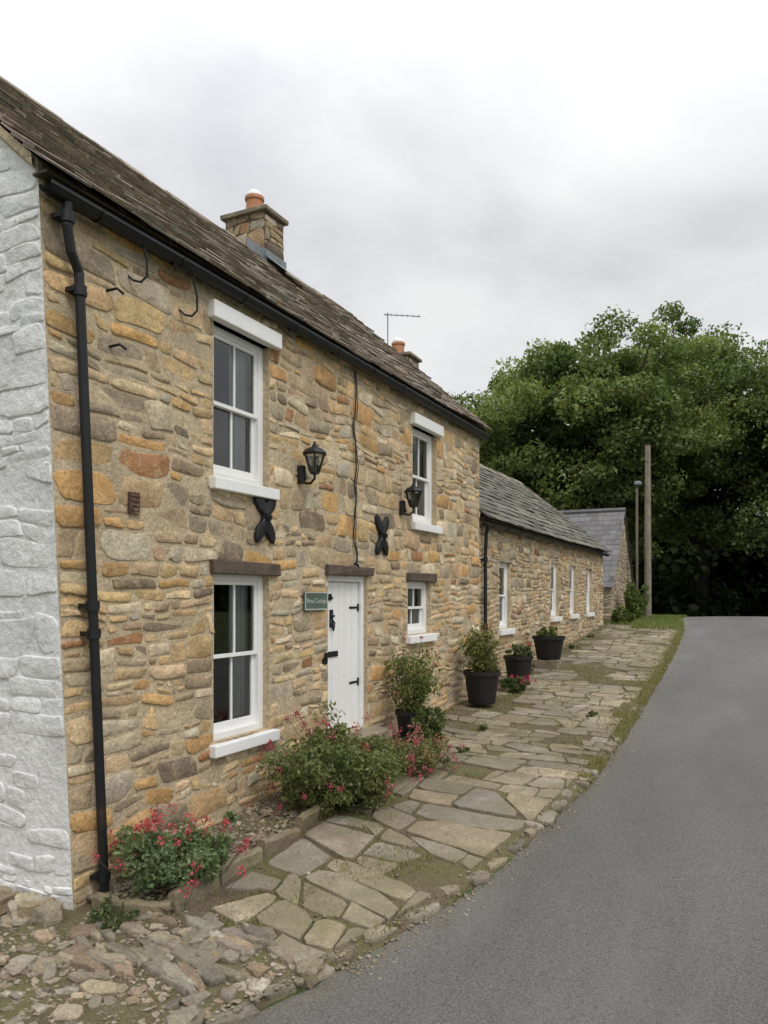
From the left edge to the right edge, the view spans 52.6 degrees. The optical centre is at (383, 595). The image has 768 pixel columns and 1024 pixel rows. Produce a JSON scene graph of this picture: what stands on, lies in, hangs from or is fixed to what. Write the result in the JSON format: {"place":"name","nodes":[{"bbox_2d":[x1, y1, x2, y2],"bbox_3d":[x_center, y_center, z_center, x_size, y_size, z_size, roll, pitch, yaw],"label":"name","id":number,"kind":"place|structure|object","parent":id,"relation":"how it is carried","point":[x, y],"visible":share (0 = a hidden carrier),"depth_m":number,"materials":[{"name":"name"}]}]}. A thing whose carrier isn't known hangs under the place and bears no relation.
{"place":"outdoors","nodes":[
{"label":"outdoors","id":0,"kind":"place"},
{"bbox_2d":[0,623,681,1023],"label":"stone footpath","id":1,"kind":"structure","parent":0,"point":[440,825],"depth_m":7.11,"materials":[{"name":"beige stone"}]},
{"bbox_2d":[87,895,139,930],"bbox_3d":[-2.045,2.399,5.811,0.387,0.210,0.333,0,0,26],"label":"ivy weed","id":2,"kind":"object","parent":1,"relation":"on","point":[106,916],"visible":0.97,"depth_m":5.79,"materials":[{"name":"green plant"}]},
{"bbox_2d":[88,796,251,909],"bbox_3d":[-1.644,2.080,6.296,1.188,0.758,1.138,0,0,26],"label":"red valerian plant","id":3,"kind":"object","parent":1,"relation":"on","point":[175,865],"visible":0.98,"depth_m":6.16,"materials":[{"name":"green plant"}]},
{"bbox_2d":[0,885,353,1023],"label":"loose rubble","id":4,"kind":"object","parent":1,"relation":"on","point":[201,952],"visible":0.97,"depth_m":5.18,"materials":[{"name":"stone"}]},
{"bbox_2d":[91,795,330,916],"bbox_3d":[-1.378,2.348,7.187,0.902,0.503,2.834,0,0,26],"label":"stone planter edging","id":5,"kind":"object","parent":1,"relation":"on","point":[268,845],"visible":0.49,"depth_m":6.64,"materials":[{"name":"beige stone"}]},
{"bbox_2d":[253,700,432,819],"bbox_3d":[-0.367,1.690,8.164,1.862,1.189,2.015,0,0,26],"label":"red valerian plant","id":6,"kind":"object","parent":1,"relation":"on","point":[348,770],"visible":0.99,"depth_m":7.88,"materials":[{"name":"green plant"}]},
{"bbox_2d":[86,627,690,979],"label":"gravel","id":7,"kind":"structure","parent":1,"relation":"on","point":[116,889],"depth_m":7.17,"materials":[{"name":"gravel"}]},
{"bbox_2d":[383,636,442,741],"bbox_3d":[0.420,1.296,10.864,0.858,1.456,0.882,0,0,26],"label":"potted rose bush","id":8,"kind":"object","parent":1,"relation":"on","point":[418,695],"visible":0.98,"depth_m":10.74,"materials":[{"name":"green plant"}]},
{"bbox_2d":[364,722,464,780],"bbox_3d":[0.226,1.891,9.346,1.402,0.720,1.550,0,0,26],"label":"red valerian plant","id":9,"kind":"object","parent":1,"relation":"on","point":[425,754],"visible":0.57,"depth_m":9.16,"materials":[{"name":"green plant"}]},
{"bbox_2d":[159,625,684,969],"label":"grass tufts","id":10,"kind":"object","parent":1,"relation":"on","point":[227,924],"visible":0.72,"depth_m":7.95,"materials":[{"name":"green plant"}]},
{"bbox_2d":[402,704,446,742],"bbox_3d":[0.572,1.783,10.822,0.643,0.586,0.673,0,0,-23],"label":"garden shrub","id":11,"kind":"object","parent":1,"relation":"on","point":[436,725],"visible":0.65,"depth_m":10.69,"materials":[{"name":"green plant"}]},
{"bbox_2d":[429,713,441,720],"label":"path weed","id":12,"kind":"object","parent":1,"relation":"on","point":[431,718],"visible":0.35,"depth_m":12.18,"materials":[{"name":"green plant"}]},
{"bbox_2d":[456,746,469,752],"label":"path weed","id":13,"kind":"object","parent":1,"relation":"on","point":[465,749],"visible":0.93,"depth_m":10.15,"materials":[{"name":"green plant"}]},
{"bbox_2d":[457,610,500,704],"bbox_3d":[1.678,1.037,13.418,0.814,1.627,0.823,0,0,26],"label":"potted climbing rose","id":14,"kind":"object","parent":1,"relation":"on","point":[483,674],"visible":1,"depth_m":13.21,"materials":[{"name":"black plastic"}]},
{"bbox_2d":[477,724,487,730],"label":"path weed","id":15,"kind":"object","parent":1,"relation":"on","point":[481,727],"visible":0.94,"depth_m":11.48,"materials":[{"name":"green plant"}]},
{"bbox_2d":[498,674,536,693],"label":"geranium plant","id":16,"kind":"object","parent":1,"relation":"on","point":[520,685],"visible":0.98,"depth_m":14.60,"materials":[{"name":"green plant"}]},
{"bbox_2d":[503,642,533,679],"bbox_3d":[2.737,1.306,15.754,0.658,0.782,0.706,0,0,26],"label":"potted shrub","id":17,"kind":"object","parent":1,"relation":"on","point":[516,664],"visible":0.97,"depth_m":15.51,"materials":[{"name":"black plastic"}]},
{"bbox_2d":[534,658,562,669],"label":"stone plinth","id":18,"kind":"structure","parent":1,"relation":"on","point":[557,664],"depth_m":17.54,"materials":[{"name":"stone"}]},
{"bbox_2d":[532,626,564,659],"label":"potted shrub","id":19,"kind":"object","parent":18,"relation":"on","point":[549,646],"visible":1,"depth_m":17.52,"materials":[{"name":"black plastic"}]},
{"bbox_2d":[585,710,598,716],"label":"path weed","id":20,"kind":"object","parent":1,"relation":"on","point":[592,713],"visible":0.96,"depth_m":12.29,"materials":[{"name":"green plant"}]},
{"bbox_2d":[560,625,683,781],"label":"grass verge","id":21,"kind":"object","parent":1,"relation":"on","point":[653,679],"depth_m":13.71,"materials":[{"name":"green plant"}]},
{"bbox_2d":[603,614,687,628],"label":"grass bank","id":22,"kind":"structure","parent":1,"relation":"on","point":[653,621],"depth_m":26.79,"materials":[{"name":"green plant"}]},
{"bbox_2d":[0,0,767,513],"label":"sky","id":23,"kind":"structure","parent":0,"point":[501,175],"materials":[{"name":"white"}]},
{"bbox_2d":[213,621,676,1011],"bbox_3d":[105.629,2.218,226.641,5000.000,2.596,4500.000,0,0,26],"label":"ground","id":24,"kind":"structure","parent":0,"point":[220,701],"depth_m":13.74,"materials":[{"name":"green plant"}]},
{"bbox_2d":[0,76,491,909],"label":"stone cottage","id":25,"kind":"structure","parent":24,"relation":"on","point":[182,386],"depth_m":7.26,"materials":[{"name":"stone"}]},
{"bbox_2d":[213,325,262,485],"bbox_3d":[-1.580,-1.935,8.095,0.100,1.530,0.950,0,0,26],"label":"window frame","id":26,"kind":"structure","parent":25,"relation":"in","point":[255,475],"depth_m":8.39,"materials":[{"name":"white paint"}]},
{"bbox_2d":[213,574,262,740],"bbox_3d":[-1.580,0.615,8.095,0.100,1.670,0.950,0,0,26],"label":"window frame","id":27,"kind":"structure","parent":25,"relation":"in","point":[253,721],"depth_m":8.39,"materials":[{"name":"white paint"}]},
{"bbox_2d":[297,441,325,484],"bbox_3d":[-0.833,-1.523,8.938,0.390,0.494,0.268,0,0,26],"label":"wall lantern","id":28,"kind":"object","parent":25,"relation":"attached to","point":[314,455],"depth_m":8.92,"materials":[{"name":"black metal"}]},
{"bbox_2d":[304,592,327,609],"bbox_3d":[-0.812,0.065,9.284,0.028,0.210,0.520,0,0,26],"label":"house name sign","id":29,"kind":"object","parent":25,"relation":"attached to","point":[315,600],"visible":1,"depth_m":9.26,"materials":[{"name":"wood"}]},
{"bbox_2d":[328,582,357,731],"bbox_3d":[-0.572,0.793,10.135,0.055,1.935,0.890,0,0,26],"label":"plank door","id":30,"kind":"structure","parent":25,"relation":"in","point":[342,668],"depth_m":10.16,"materials":[{"name":"white paint"}]},
{"bbox_2d":[384,312,420,343],"bbox_3d":[0.436,-6.100,18.628,0.888,1.400,0.216,0,0,8],"label":"tv aerial","id":31,"kind":"object","parent":25,"relation":"attached to","point":[407,315],"visible":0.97,"depth_m":18.65,"materials":[{"name":"silver metal"}]},
{"bbox_2d":[399,482,422,515],"bbox_3d":[0.395,-1.423,11.443,0.390,0.494,0.268,0,0,26],"label":"wall lantern","id":32,"kind":"object","parent":25,"relation":"attached to","point":[412,492],"depth_m":11.42,"materials":[{"name":"black metal"}]},
{"bbox_2d":[408,582,425,633],"bbox_3d":[0.442,0.190,12.222,0.100,0.820,0.900,0,0,26],"label":"window frame","id":33,"kind":"structure","parent":25,"relation":"in","point":[420,627],"depth_m":12.47,"materials":[{"name":"white paint"}]},
{"bbox_2d":[413,428,431,524],"bbox_3d":[0.532,-1.880,12.406,0.100,1.480,0.950,0,0,26],"label":"window frame","id":34,"kind":"structure","parent":25,"relation":"in","point":[426,518],"depth_m":12.73,"materials":[{"name":"white paint"}]},
{"bbox_2d":[391,337,611,680],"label":"long stone cottage","id":35,"kind":"structure","parent":24,"relation":"on","point":[541,563],"depth_m":18.95,"materials":[{"name":"stone"}]},
{"bbox_2d":[499,563,506,628],"bbox_3d":[2.455,0.000,16.558,0.100,1.400,0.800,0,0,26],"label":"window frame","id":36,"kind":"structure","parent":35,"relation":"in","point":[503,623],"depth_m":16.82,"materials":[{"name":"white paint"}]},
{"bbox_2d":[551,563,555,615],"bbox_3d":[4.380,-0.155,20.487,0.100,1.410,0.850,0,0,26],"label":"window frame","id":37,"kind":"structure","parent":35,"relation":"in","point":[553,566],"depth_m":20.78,"materials":[{"name":"white paint"}]},
{"bbox_2d":[570,566,572,613],"bbox_3d":[5.326,-0.165,22.418,0.100,1.390,0.850,0,0,26],"label":"window frame","id":38,"kind":"structure","parent":35,"relation":"in","point":[571,567],"depth_m":22.70,"materials":[{"name":"white paint"}]},
{"bbox_2d":[586,569,588,611],"bbox_3d":[6.338,-0.155,24.484,0.100,1.370,0.850,0,0,26],"label":"window frame","id":39,"kind":"structure","parent":35,"relation":"in","point":[587,593],"depth_m":24.77,"materials":[{"name":"white paint"}]},
{"bbox_2d":[448,389,568,499],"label":"deciduous tree","id":40,"kind":"object","parent":24,"relation":"on","point":[463,399],"visible":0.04,"depth_m":42.98,"materials":[{"name":"green plant"}]},
{"bbox_2d":[559,508,633,620],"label":"slate roofed barn","id":41,"kind":"structure","parent":24,"relation":"on","point":[607,528],"depth_m":31.14,"materials":[{"name":"stone"}]},
{"bbox_2d":[462,305,740,560],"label":"deciduous tree","id":42,"kind":"object","parent":24,"relation":"on","point":[597,449],"visible":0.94,"depth_m":40.29,"materials":[{"name":"green plant"}]},
{"bbox_2d":[610,605,636,623],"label":"garden shrub","id":43,"kind":"object","parent":24,"relation":"on","point":[618,617],"visible":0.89,"depth_m":26.97,"materials":[{"name":"green plant"}]},
{"bbox_2d":[623,582,650,617],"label":"garden shrub","id":44,"kind":"object","parent":24,"relation":"on","point":[633,604],"visible":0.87,"depth_m":29.79,"materials":[{"name":"green plant"}]},
{"bbox_2d":[634,481,641,593],"bbox_3d":[10.514,-1.730,32.070,0.287,5.860,1.068,0,0,21],"label":"street lamp","id":45,"kind":"object","parent":24,"relation":"on","point":[637,483],"visible":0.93,"depth_m":32.51,"materials":[{"name":"grey metal"}]},
{"bbox_2d":[644,445,651,616],"bbox_3d":[10.832,-2.475,31.886,0.300,7.350,0.300,0,0,26],"label":"utility pole","id":46,"kind":"object","parent":24,"relation":"on","point":[647,565],"visible":0.75,"depth_m":31.78,"materials":[{"name":"brown wood"}]},
{"bbox_2d":[554,471,767,616],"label":"woodland","id":47,"kind":"object","parent":24,"relation":"on","point":[737,583],"visible":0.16,"depth_m":49.60,"materials":[{"name":"green plant"}]},
{"bbox_2d":[616,300,767,612],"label":"deciduous tree","id":48,"kind":"object","parent":24,"relation":"on","point":[703,522],"visible":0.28,"depth_m":46.12,"materials":[{"name":"green plant"}]},
{"bbox_2d":[702,374,767,564],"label":"deciduous tree","id":49,"kind":"object","parent":24,"relation":"on","point":[726,475],"visible":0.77,"depth_m":43.95,"materials":[{"name":"green plant"}]},
{"bbox_2d":[762,430,767,448],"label":"deciduous tree","id":50,"kind":"object","parent":24,"relation":"on","point":[763,446],"visible":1,"depth_m":33.53,"materials":[{"name":"green plant"}]},
{"bbox_2d":[239,616,767,1023],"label":"road","id":51,"kind":"structure","parent":0,"point":[638,894],"depth_m":5.83,"materials":[{"name":"grey asphalt"}]}
]}

